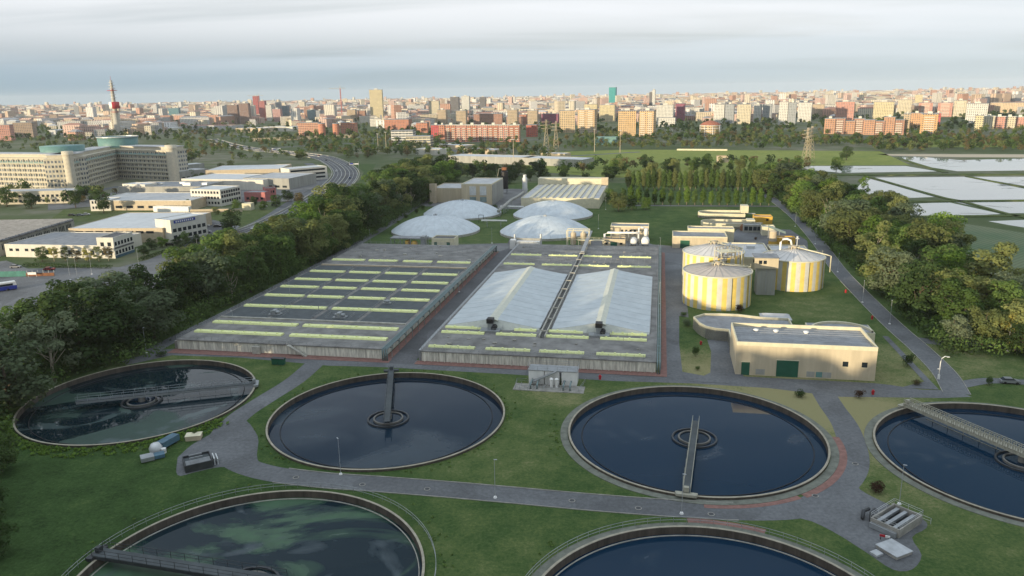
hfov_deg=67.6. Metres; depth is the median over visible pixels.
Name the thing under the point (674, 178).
poplar tree
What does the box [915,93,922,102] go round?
apartment tower
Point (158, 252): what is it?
hedge
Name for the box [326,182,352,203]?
broadleaf tree
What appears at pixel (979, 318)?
broadleaf tree
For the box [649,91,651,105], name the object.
spire tower
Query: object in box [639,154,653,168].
broadleaf tree
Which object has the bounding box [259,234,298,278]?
broadleaf tree
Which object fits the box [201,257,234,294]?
broadleaf tree
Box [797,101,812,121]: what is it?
apartment tower
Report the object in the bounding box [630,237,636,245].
gas vessel
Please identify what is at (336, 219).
broadleaf tree
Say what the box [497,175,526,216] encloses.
odour duct
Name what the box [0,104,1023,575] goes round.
ground
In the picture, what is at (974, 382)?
road
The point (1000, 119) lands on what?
apartment block
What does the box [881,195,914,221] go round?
broadleaf tree
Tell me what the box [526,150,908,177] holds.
meadow
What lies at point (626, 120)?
apartment tower
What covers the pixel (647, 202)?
broadleaf tree
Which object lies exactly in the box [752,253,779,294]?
stair tower
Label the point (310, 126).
apartment block
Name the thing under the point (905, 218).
broadleaf tree
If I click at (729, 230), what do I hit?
workshop
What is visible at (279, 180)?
workshop building
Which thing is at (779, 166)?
broadleaf tree
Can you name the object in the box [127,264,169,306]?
broadleaf tree
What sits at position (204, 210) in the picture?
boundary wall
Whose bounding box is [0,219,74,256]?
factory building
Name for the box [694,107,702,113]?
apartment block
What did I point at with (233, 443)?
apron
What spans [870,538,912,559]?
roof hatch
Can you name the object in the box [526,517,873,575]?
settling tank
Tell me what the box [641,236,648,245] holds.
gas vessel
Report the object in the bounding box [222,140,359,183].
crash barrier
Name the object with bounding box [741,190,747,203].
poplar tree
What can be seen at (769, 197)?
poplar tree
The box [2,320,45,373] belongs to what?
broadleaf tree
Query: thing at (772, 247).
control building
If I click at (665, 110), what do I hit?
apartment tower
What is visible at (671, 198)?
poplar tree
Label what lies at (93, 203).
office block
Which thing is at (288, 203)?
road
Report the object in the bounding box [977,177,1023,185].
water
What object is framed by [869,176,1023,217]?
levee
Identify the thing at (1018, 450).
scraper bridge
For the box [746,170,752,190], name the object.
poplar tree
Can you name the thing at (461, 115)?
apartment tower
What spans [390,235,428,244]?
chemical station
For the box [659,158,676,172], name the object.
broadleaf tree
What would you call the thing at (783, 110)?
apartment tower
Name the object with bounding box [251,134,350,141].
viaduct
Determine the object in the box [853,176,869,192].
broadleaf tree
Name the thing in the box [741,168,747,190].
poplar tree
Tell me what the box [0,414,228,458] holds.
weeds
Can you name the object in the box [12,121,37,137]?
apartment block
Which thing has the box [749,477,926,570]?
apron
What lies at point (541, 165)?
broadleaf tree
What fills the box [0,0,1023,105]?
sky
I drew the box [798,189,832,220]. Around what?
broadleaf tree
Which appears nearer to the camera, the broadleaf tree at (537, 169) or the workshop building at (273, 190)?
the workshop building at (273, 190)
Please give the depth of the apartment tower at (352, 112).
2112.94 m
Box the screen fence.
[0,270,54,276]
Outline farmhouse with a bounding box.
[716,155,728,161]
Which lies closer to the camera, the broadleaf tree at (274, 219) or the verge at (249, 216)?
the broadleaf tree at (274, 219)
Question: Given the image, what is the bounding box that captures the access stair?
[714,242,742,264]
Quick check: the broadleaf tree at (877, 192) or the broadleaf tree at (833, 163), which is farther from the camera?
the broadleaf tree at (833, 163)
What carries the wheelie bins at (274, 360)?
on the ground at (62, 512)
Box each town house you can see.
[48,124,57,128]
[67,129,85,139]
[85,132,93,138]
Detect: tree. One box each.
[0,186,18,205]
[0,304,25,339]
[0,317,15,347]
[0,328,56,409]
[0,348,16,362]
[0,432,20,472]
[0,480,10,504]
[0,506,18,556]
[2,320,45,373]
[7,289,79,349]
[12,311,82,381]
[21,192,41,207]
[34,246,48,261]
[34,288,126,364]
[45,279,93,319]
[48,247,58,261]
[60,246,69,261]
[67,190,81,207]
[69,286,139,336]
[70,248,81,261]
[70,270,131,309]
[78,285,147,361]
[81,248,92,259]
[87,189,100,199]
[92,246,103,261]
[93,196,110,212]
[102,247,112,261]
[113,278,157,330]
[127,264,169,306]
[127,286,185,339]
[137,246,149,254]
[145,238,157,248]
[149,276,188,317]
[154,250,215,294]
[155,243,208,279]
[156,237,169,246]
[157,261,207,308]
[162,243,205,263]
[171,236,181,244]
[179,232,190,241]
[180,248,234,302]
[187,151,195,160]
[192,234,199,242]
[200,230,225,257]
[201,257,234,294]
[209,227,236,274]
[211,207,219,213]
[214,255,246,299]
[219,208,241,228]
[221,229,260,272]
[229,236,267,272]
[230,245,268,292]
[231,199,240,208]
[236,250,265,277]
[239,222,271,258]
[239,230,258,239]
[249,196,257,205]
[253,220,281,230]
[259,200,267,207]
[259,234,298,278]
[260,218,306,258]
[263,231,295,261]
[268,215,287,230]
[270,195,281,205]
[273,212,301,217]
[276,217,310,253]
[280,190,294,200]
[287,200,321,216]
[288,211,321,224]
[288,219,329,262]
[293,192,304,202]
[294,151,302,157]
[301,188,346,212]
[303,223,338,257]
[308,197,336,218]
[312,182,350,198]
[317,213,350,251]
[324,195,366,230]
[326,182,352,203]
[329,220,350,240]
[330,208,364,242]
[344,195,375,215]
[345,190,368,208]
[347,186,367,195]
[353,192,392,228]
[357,183,376,188]
[357,191,383,217]
[361,171,381,187]
[367,169,400,179]
[368,181,380,193]
[369,183,398,216]
[370,167,399,183]
[377,169,403,192]
[377,178,402,205]
[377,183,403,217]
[381,164,394,169]
[393,177,412,206]
[395,168,407,194]
[396,169,418,190]
[398,159,417,172]
[400,175,422,203]
[401,162,415,173]
[402,178,421,204]
[409,177,431,202]
[412,168,433,200]
[416,165,445,185]
[417,154,432,165]
[417,158,429,164]
[419,167,438,197]
[426,160,453,183]
[433,154,459,172]
[444,159,461,179]
[446,160,465,177]
[466,163,476,177]
[476,173,486,177]
[484,164,498,174]
[485,170,496,177]
[496,166,501,177]
[505,165,516,182]
[510,165,518,178]
[512,159,525,173]
[524,168,533,178]
[528,162,539,171]
[535,167,548,176]
[536,162,545,172]
[558,164,568,176]
[601,165,615,179]
[604,188,613,201]
[607,160,620,174]
[607,191,628,210]
[610,158,624,170]
[610,166,619,174]
[621,162,628,171]
[624,168,631,189]
[625,196,637,208]
[627,185,634,198]
[630,171,635,187]
[635,170,641,186]
[635,186,642,204]
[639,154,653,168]
[640,197,651,209]
[641,162,658,175]
[641,171,645,189]
[644,188,650,199]
[645,169,651,188]
[651,168,657,189]
[651,188,657,204]
[656,168,661,189]
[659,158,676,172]
[659,187,665,204]
[661,169,667,187]
[666,165,674,172]
[666,169,672,188]
[667,189,674,204]
[668,158,680,173]
[672,168,677,189]
[675,190,681,204]
[677,171,682,189]
[682,170,687,189]
[683,186,690,204]
[687,157,700,171]
[687,169,693,188]
[691,189,698,204]
[692,170,698,188]
[698,169,703,190]
[699,187,706,204]
[700,153,712,167]
[700,164,710,172]
[703,168,708,187]
[708,190,714,203]
[709,168,715,190]
[712,163,719,172]
[714,169,720,190]
[716,189,722,204]
[719,169,725,190]
[724,170,730,187]
[724,188,730,204]
[726,160,734,171]
[730,170,736,190]
[732,189,739,204]
[735,155,745,170]
[735,169,741,189]
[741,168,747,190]
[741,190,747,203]
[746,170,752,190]
[747,158,757,170]
[748,187,756,204]
[751,168,779,192]
[752,170,757,187]
[753,164,770,170]
[756,169,768,191]
[757,188,764,205]
[761,173,780,195]
[763,162,787,177]
[765,189,772,205]
[774,177,793,193]
[775,162,797,178]
[778,169,794,179]
[779,157,788,164]
[782,180,813,202]
[783,170,796,186]
[786,179,818,206]
[790,158,803,167]
[792,170,817,183]
[792,184,820,206]
[793,162,801,169]
[797,168,816,180]
[797,174,811,180]
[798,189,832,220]
[811,174,837,189]
[812,170,827,189]
[815,188,845,217]
[817,177,837,190]
[817,200,840,215]
[819,199,858,227]
[820,198,870,233]
[821,180,846,193]
[824,209,875,248]
[827,207,860,241]
[828,184,856,199]
[830,157,844,170]
[838,194,852,202]
[840,146,853,159]
[847,194,879,210]
[848,194,871,203]
[849,189,867,195]
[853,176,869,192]
[853,220,892,263]
[855,207,882,227]
[857,215,900,248]
[859,244,901,281]
[865,192,876,204]
[865,246,915,296]
[867,196,888,219]
[870,190,891,198]
[870,215,893,228]
[870,218,900,237]
[875,190,897,214]
[879,225,915,254]
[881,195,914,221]
[886,218,905,225]
[886,226,911,246]
[888,200,927,222]
[890,213,918,224]
[890,259,949,317]
[898,239,927,258]
[901,217,935,253]
[904,218,960,251]
[904,222,954,259]
[916,254,944,286]
[918,243,983,294]
[919,265,957,303]
[926,251,968,298]
[927,211,970,245]
[930,231,968,260]
[931,266,980,314]
[931,278,985,330]
[931,312,946,328]
[936,218,969,248]
[939,314,972,343]
[941,243,972,270]
[958,233,976,250]
[961,241,1023,279]
[966,276,1014,309]
[966,305,1011,344]
[980,280,1023,313]
[984,312,1012,344]
[986,298,1023,339]
[990,271,1023,302]
[1000,313,1023,350]
[1001,320,1023,351]
[1006,302,1023,318]
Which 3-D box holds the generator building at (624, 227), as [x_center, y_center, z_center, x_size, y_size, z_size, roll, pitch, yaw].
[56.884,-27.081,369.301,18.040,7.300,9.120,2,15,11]
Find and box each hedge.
[22,262,112,267]
[138,240,195,259]
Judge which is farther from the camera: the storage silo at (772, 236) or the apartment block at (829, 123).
the apartment block at (829, 123)
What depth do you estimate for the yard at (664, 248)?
355.22 m
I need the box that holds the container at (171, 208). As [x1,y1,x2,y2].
[153,206,190,211]
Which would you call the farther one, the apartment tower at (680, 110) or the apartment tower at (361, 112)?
the apartment tower at (361, 112)
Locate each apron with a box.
[176,418,275,475]
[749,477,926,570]
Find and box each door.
[680,240,689,247]
[741,361,749,374]
[776,359,798,376]
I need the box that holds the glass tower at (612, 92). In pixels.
[609,87,616,102]
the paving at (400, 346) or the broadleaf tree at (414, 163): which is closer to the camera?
the paving at (400, 346)
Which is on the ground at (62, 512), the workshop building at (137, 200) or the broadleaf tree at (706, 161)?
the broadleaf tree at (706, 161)
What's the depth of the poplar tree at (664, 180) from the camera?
543.83 m
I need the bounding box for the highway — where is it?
[207,139,357,233]
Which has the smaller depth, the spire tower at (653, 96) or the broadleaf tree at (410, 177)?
the broadleaf tree at (410, 177)
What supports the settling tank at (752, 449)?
on the ground at (62, 512)
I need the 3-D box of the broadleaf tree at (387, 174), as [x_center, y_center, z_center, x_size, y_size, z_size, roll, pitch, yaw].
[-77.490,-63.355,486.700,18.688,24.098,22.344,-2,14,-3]
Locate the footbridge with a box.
[578,237,604,245]
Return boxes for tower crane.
[329,86,341,112]
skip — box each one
[140,451,164,462]
[185,431,202,441]
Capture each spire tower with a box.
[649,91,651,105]
[652,89,655,105]
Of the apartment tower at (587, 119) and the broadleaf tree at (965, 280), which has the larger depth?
the apartment tower at (587, 119)
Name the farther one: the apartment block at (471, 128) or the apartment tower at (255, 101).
the apartment tower at (255, 101)
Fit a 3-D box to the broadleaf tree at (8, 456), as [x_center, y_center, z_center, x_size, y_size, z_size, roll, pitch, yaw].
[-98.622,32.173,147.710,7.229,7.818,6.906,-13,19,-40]
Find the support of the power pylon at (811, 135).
on the meadow at (822, 158)
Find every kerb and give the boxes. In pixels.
[272,482,738,520]
[289,468,732,502]
[772,202,942,391]
[774,197,970,394]
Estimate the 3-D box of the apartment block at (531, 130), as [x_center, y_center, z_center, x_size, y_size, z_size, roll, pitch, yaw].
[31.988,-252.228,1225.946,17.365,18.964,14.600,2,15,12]
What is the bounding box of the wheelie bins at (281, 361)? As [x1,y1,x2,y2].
[277,357,285,364]
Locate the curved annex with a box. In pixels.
[693,313,792,347]
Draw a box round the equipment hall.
[730,322,877,380]
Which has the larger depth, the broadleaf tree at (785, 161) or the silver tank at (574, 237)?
the broadleaf tree at (785, 161)
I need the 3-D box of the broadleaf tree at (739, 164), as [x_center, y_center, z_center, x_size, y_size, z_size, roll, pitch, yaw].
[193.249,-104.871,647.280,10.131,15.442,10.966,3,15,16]
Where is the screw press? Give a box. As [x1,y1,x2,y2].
[149,433,179,452]
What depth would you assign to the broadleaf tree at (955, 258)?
243.86 m
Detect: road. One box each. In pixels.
[0,186,118,204]
[120,348,970,397]
[146,206,418,351]
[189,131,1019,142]
[211,362,869,520]
[237,163,327,230]
[274,143,636,155]
[389,248,511,363]
[636,205,784,206]
[665,253,689,377]
[764,194,969,394]
[912,337,1023,352]
[952,378,1023,387]
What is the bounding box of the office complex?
[0,135,187,188]
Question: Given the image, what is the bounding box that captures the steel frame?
[566,228,589,244]
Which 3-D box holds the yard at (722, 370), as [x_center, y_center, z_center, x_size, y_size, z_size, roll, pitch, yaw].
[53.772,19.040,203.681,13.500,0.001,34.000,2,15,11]
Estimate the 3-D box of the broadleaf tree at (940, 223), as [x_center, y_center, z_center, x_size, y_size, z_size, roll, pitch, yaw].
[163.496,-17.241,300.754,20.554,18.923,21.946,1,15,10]
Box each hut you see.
[242,202,254,209]
[431,235,458,244]
[602,236,625,245]
[753,214,772,223]
[777,236,795,244]
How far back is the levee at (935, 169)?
683.09 m
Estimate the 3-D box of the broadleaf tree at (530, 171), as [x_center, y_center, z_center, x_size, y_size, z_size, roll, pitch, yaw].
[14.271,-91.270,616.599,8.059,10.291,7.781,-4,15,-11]
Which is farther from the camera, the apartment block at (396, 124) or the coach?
the apartment block at (396, 124)
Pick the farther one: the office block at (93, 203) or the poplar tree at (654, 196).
the office block at (93, 203)
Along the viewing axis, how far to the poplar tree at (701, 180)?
539.47 m
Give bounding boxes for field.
[832,223,1023,333]
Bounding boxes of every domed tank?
[391,214,479,239]
[423,199,501,220]
[500,214,590,240]
[513,200,592,220]
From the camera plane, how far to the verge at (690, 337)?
210.70 m
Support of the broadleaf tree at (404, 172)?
on the ground at (62, 512)
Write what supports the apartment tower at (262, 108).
on the ground at (62, 512)
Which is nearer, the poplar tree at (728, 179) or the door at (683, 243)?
the door at (683, 243)
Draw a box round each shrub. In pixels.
[204,309,210,316]
[682,319,691,325]
[692,346,699,354]
[735,304,744,311]
[794,388,805,397]
[854,390,865,396]
[869,480,885,493]
[878,289,887,296]
[901,353,915,365]
[912,379,921,384]
[921,327,933,337]
[986,376,993,384]
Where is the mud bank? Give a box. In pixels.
[881,154,1023,156]
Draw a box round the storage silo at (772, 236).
[768,230,776,244]
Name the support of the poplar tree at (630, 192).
on the ground at (62, 512)
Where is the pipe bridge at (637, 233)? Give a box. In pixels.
[603,226,647,245]
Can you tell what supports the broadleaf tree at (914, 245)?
on the ground at (62, 512)
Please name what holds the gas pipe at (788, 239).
attached to the digester tank at (799, 270)
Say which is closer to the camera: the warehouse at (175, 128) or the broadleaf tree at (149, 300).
the broadleaf tree at (149, 300)
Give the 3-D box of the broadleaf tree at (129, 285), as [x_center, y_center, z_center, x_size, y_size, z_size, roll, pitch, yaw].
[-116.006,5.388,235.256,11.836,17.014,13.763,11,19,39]
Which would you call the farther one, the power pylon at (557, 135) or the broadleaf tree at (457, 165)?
the power pylon at (557, 135)
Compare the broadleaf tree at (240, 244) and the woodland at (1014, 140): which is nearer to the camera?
the broadleaf tree at (240, 244)
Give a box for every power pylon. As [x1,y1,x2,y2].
[540,119,550,151]
[551,121,560,151]
[801,128,811,161]
[806,126,817,161]
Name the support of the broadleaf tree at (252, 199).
on the ground at (62, 512)
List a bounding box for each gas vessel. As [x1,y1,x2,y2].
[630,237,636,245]
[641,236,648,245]
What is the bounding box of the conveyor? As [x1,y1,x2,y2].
[581,231,592,251]
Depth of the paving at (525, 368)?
200.18 m
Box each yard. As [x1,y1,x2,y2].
[0,220,239,313]
[48,180,319,209]
[191,222,222,242]
[418,189,527,208]
[464,239,682,252]
[689,340,746,383]
[734,229,807,248]
[744,313,883,331]
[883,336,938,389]
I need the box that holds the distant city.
[0,86,1023,136]
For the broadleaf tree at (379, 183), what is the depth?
450.15 m
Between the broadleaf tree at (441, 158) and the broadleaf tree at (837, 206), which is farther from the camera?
the broadleaf tree at (441, 158)
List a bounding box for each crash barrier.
[211,139,345,213]
[214,143,331,230]
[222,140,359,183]
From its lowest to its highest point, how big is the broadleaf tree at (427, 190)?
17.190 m
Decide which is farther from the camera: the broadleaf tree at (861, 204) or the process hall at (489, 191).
the process hall at (489, 191)
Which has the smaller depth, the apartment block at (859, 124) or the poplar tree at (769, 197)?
the poplar tree at (769, 197)
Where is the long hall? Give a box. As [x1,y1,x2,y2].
[521,177,608,208]
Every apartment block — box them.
[0,123,15,140]
[6,120,19,123]
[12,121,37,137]
[40,120,53,126]
[297,120,320,135]
[340,121,357,133]
[384,119,411,129]
[416,121,428,132]
[431,123,439,136]
[439,123,445,138]
[445,123,456,141]
[456,123,466,141]
[466,123,477,141]
[474,113,502,123]
[477,123,488,141]
[481,107,494,110]
[488,123,498,141]
[498,123,509,141]
[509,123,520,141]
[519,113,527,124]
[526,124,537,136]
[541,113,558,123]
[656,117,675,125]
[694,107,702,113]
[824,116,835,133]
[835,118,845,133]
[844,120,854,133]
[854,116,865,133]
[857,107,873,117]
[863,119,875,134]
[874,120,884,134]
[884,115,895,134]
[894,119,904,134]
[974,113,983,129]
[983,114,995,128]
[989,102,1001,112]
[994,114,1005,128]
[1001,102,1015,112]
[1004,114,1016,127]
[1015,102,1023,112]
[1015,115,1023,126]
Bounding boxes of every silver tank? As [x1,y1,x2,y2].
[570,231,575,244]
[580,232,585,244]
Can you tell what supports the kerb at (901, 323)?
on the road at (929, 357)
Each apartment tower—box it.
[168,107,180,114]
[227,104,239,123]
[238,102,251,123]
[252,96,259,113]
[258,100,266,120]
[265,104,272,120]
[272,108,282,121]
[275,101,281,108]
[282,105,289,115]
[307,109,316,119]
[316,109,323,116]
[347,108,356,120]
[357,109,366,120]
[369,89,383,117]
[370,117,381,125]
[429,100,439,113]
[437,108,447,123]
[450,96,459,110]
[456,109,466,123]
[461,95,469,111]
[480,96,485,108]
[507,108,518,123]
[527,109,538,125]
[559,109,574,132]
[578,108,596,134]
[584,103,597,117]
[599,103,615,121]
[618,108,635,135]
[639,108,655,136]
[656,103,673,120]
[675,102,685,120]
[713,102,724,123]
[724,102,734,123]
[737,102,751,123]
[753,103,761,121]
[762,102,772,121]
[778,100,788,124]
[788,101,796,124]
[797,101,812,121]
[812,103,824,116]
[835,100,854,119]
[872,100,894,119]
[897,98,911,115]
[904,111,910,133]
[909,111,922,127]
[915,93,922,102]
[918,101,932,112]
[919,111,938,134]
[937,101,952,116]
[952,99,966,116]
[965,101,988,123]
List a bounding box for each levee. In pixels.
[834,173,1023,175]
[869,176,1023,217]
[894,157,947,172]
[910,199,1023,201]
[918,215,1023,217]
[965,176,1023,187]
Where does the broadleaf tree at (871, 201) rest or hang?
on the ground at (62, 512)
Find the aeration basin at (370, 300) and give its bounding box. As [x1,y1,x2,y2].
[174,241,496,360]
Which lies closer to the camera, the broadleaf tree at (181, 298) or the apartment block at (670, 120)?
the broadleaf tree at (181, 298)
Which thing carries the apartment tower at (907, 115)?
on the ground at (62, 512)
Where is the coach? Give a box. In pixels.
[0,280,16,290]
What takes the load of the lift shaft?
on the yard at (511, 193)
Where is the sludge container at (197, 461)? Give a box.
[182,451,218,472]
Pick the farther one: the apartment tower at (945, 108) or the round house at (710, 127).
the apartment tower at (945, 108)
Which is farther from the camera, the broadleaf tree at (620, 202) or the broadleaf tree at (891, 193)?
the broadleaf tree at (620, 202)
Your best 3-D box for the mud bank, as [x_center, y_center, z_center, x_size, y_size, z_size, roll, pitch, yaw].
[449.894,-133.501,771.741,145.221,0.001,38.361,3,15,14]
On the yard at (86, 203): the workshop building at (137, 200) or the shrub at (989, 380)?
the workshop building at (137, 200)
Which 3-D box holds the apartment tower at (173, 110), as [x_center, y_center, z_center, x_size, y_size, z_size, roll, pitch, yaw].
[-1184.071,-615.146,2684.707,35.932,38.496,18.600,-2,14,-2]
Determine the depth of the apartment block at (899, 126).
1109.98 m
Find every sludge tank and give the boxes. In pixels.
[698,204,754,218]
[701,218,762,228]
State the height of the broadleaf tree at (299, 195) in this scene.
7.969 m
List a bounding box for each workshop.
[672,231,727,247]
[687,226,733,241]
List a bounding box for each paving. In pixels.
[167,349,391,362]
[388,252,497,358]
[415,361,666,376]
[660,252,666,372]
[687,518,765,532]
[704,496,801,508]
[801,437,846,497]
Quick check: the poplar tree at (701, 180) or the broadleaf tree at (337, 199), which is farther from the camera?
the poplar tree at (701, 180)
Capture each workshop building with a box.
[4,232,141,257]
[108,192,206,209]
[119,181,223,193]
[122,182,156,186]
[179,168,207,180]
[181,173,268,189]
[188,163,204,167]
[205,164,291,173]
[243,172,316,188]
[244,190,271,200]
[263,186,276,197]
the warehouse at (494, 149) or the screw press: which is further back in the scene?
the warehouse at (494, 149)
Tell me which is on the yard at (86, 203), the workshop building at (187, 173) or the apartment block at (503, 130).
the workshop building at (187, 173)
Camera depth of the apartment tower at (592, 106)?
1770.59 m
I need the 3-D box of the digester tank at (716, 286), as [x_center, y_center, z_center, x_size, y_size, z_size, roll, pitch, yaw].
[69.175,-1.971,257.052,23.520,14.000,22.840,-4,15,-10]
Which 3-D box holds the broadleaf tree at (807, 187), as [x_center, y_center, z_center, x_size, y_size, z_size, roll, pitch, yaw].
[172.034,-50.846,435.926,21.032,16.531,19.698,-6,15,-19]
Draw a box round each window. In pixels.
[291,168,324,171]
[861,362,867,367]
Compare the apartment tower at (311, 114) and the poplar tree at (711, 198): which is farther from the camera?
the apartment tower at (311, 114)
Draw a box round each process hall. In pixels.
[437,183,461,201]
[461,178,502,204]
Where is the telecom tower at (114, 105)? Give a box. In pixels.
[107,78,121,134]
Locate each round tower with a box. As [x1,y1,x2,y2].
[318,123,325,134]
[332,123,339,134]
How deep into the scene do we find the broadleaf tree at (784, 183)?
494.37 m
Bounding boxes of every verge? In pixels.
[51,210,271,225]
[354,164,375,184]
[679,316,710,375]
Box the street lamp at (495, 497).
[493,459,496,498]
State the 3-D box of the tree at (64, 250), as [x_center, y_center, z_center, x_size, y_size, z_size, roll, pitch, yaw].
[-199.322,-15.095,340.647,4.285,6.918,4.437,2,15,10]
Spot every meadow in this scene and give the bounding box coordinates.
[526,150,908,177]
[885,138,1023,148]
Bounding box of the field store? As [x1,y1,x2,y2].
[677,149,727,150]
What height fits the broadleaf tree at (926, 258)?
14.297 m
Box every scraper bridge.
[75,377,258,404]
[85,541,286,575]
[383,365,398,423]
[675,416,699,498]
[898,398,1023,457]
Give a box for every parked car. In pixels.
[10,264,21,267]
[43,267,55,270]
[999,376,1020,384]
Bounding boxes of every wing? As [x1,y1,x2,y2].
[0,188,87,204]
[805,321,874,341]
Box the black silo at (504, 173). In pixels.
[497,167,507,193]
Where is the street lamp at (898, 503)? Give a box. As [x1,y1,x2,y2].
[897,464,906,504]
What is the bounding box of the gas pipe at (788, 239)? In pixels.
[779,236,831,271]
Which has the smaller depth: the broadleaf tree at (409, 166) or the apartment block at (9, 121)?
the broadleaf tree at (409, 166)
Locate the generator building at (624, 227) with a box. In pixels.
[610,223,648,240]
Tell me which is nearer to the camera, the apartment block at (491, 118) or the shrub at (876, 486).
the shrub at (876, 486)
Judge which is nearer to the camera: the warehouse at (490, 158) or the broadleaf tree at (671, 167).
the broadleaf tree at (671, 167)
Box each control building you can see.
[722,242,768,269]
[767,244,806,249]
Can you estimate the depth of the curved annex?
225.89 m
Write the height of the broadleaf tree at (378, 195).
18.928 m
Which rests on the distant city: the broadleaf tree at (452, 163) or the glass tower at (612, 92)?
the glass tower at (612, 92)
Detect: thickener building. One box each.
[743,223,760,232]
[760,225,774,235]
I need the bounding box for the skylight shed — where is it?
[759,313,791,322]
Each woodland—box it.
[0,120,1023,202]
[15,95,1023,140]
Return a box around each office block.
[89,197,120,210]
[96,232,134,258]
[155,213,207,241]
[190,185,241,205]
[280,165,327,179]
[391,130,415,144]
[405,135,432,146]
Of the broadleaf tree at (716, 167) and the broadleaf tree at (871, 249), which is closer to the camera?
the broadleaf tree at (871, 249)
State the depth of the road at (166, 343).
285.75 m
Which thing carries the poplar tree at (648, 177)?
on the ground at (62, 512)
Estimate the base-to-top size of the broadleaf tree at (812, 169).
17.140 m
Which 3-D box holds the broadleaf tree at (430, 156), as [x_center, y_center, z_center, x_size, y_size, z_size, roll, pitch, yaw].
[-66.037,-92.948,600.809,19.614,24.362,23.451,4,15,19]
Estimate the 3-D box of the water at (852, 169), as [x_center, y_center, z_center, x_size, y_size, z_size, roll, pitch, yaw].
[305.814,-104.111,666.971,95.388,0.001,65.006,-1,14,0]
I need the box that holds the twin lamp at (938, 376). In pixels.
[937,356,948,378]
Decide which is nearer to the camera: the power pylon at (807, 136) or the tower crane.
the power pylon at (807, 136)
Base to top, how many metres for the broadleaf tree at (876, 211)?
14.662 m
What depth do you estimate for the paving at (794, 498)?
132.39 m
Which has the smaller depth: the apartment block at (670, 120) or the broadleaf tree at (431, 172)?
the broadleaf tree at (431, 172)
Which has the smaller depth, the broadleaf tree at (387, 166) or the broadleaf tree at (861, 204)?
the broadleaf tree at (861, 204)
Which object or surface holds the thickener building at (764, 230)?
on the yard at (743, 237)
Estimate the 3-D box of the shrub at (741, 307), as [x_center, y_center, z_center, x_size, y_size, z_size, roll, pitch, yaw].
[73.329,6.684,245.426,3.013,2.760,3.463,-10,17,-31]
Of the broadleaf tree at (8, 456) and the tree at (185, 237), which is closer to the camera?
the broadleaf tree at (8, 456)
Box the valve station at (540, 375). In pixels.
[513,360,585,393]
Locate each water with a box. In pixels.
[804,166,931,172]
[857,178,934,197]
[878,177,1023,199]
[892,156,1023,170]
[911,202,999,215]
[956,202,1023,212]
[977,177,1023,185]
[990,220,1023,226]
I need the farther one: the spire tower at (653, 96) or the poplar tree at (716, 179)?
the spire tower at (653, 96)
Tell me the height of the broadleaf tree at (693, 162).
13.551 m
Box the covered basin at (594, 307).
[418,242,661,373]
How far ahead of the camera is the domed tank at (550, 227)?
377.87 m
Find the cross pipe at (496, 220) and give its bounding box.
[481,220,506,226]
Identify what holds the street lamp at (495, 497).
on the road at (847, 431)
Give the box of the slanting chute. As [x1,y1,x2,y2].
[768,225,785,237]
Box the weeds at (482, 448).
[61,369,560,575]
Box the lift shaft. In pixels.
[429,184,437,202]
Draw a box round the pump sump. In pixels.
[861,498,931,538]
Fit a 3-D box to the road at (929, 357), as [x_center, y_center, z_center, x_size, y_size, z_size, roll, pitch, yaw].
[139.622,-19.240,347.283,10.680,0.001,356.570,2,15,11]
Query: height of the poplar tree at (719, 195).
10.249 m
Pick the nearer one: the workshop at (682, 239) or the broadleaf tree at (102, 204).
the workshop at (682, 239)
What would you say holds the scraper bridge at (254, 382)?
on the settling tank at (58, 416)
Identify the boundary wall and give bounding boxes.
[190,209,242,211]
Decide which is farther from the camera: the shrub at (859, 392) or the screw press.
the shrub at (859, 392)
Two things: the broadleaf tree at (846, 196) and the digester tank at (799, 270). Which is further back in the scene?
the broadleaf tree at (846, 196)
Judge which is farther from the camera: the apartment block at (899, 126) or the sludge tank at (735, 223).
the apartment block at (899, 126)
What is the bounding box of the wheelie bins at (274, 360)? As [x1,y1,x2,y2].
[271,357,278,364]
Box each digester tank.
[682,240,744,281]
[682,261,752,310]
[763,245,825,291]
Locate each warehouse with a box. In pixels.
[48,129,62,133]
[68,212,211,241]
[166,127,182,131]
[185,125,243,129]
[236,127,275,132]
[267,126,297,130]
[416,147,446,154]
[436,143,473,149]
[448,154,537,163]
[464,148,505,154]
[520,156,593,166]
[541,152,570,156]
[595,136,617,144]
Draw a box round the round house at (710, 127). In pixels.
[700,120,720,136]
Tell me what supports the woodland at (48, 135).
on the ground at (62, 512)
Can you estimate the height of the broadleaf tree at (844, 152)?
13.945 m
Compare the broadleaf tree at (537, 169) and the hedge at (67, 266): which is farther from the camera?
the broadleaf tree at (537, 169)
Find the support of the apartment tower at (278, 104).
on the ground at (62, 512)
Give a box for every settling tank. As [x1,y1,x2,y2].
[12,359,255,447]
[65,482,435,575]
[266,372,504,471]
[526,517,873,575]
[560,385,839,504]
[864,401,1023,526]
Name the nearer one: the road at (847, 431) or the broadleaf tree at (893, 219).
the road at (847, 431)
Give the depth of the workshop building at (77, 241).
353.93 m
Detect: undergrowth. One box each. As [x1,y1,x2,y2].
[0,178,459,439]
[768,181,1023,357]
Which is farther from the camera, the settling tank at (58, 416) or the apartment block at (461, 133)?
the apartment block at (461, 133)
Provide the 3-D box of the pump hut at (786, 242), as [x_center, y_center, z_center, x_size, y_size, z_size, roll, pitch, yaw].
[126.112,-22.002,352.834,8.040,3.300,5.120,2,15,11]
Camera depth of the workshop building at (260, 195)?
524.69 m
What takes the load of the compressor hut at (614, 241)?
on the yard at (664, 248)
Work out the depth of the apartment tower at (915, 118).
1278.03 m
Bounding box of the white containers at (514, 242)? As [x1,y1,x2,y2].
[510,234,541,248]

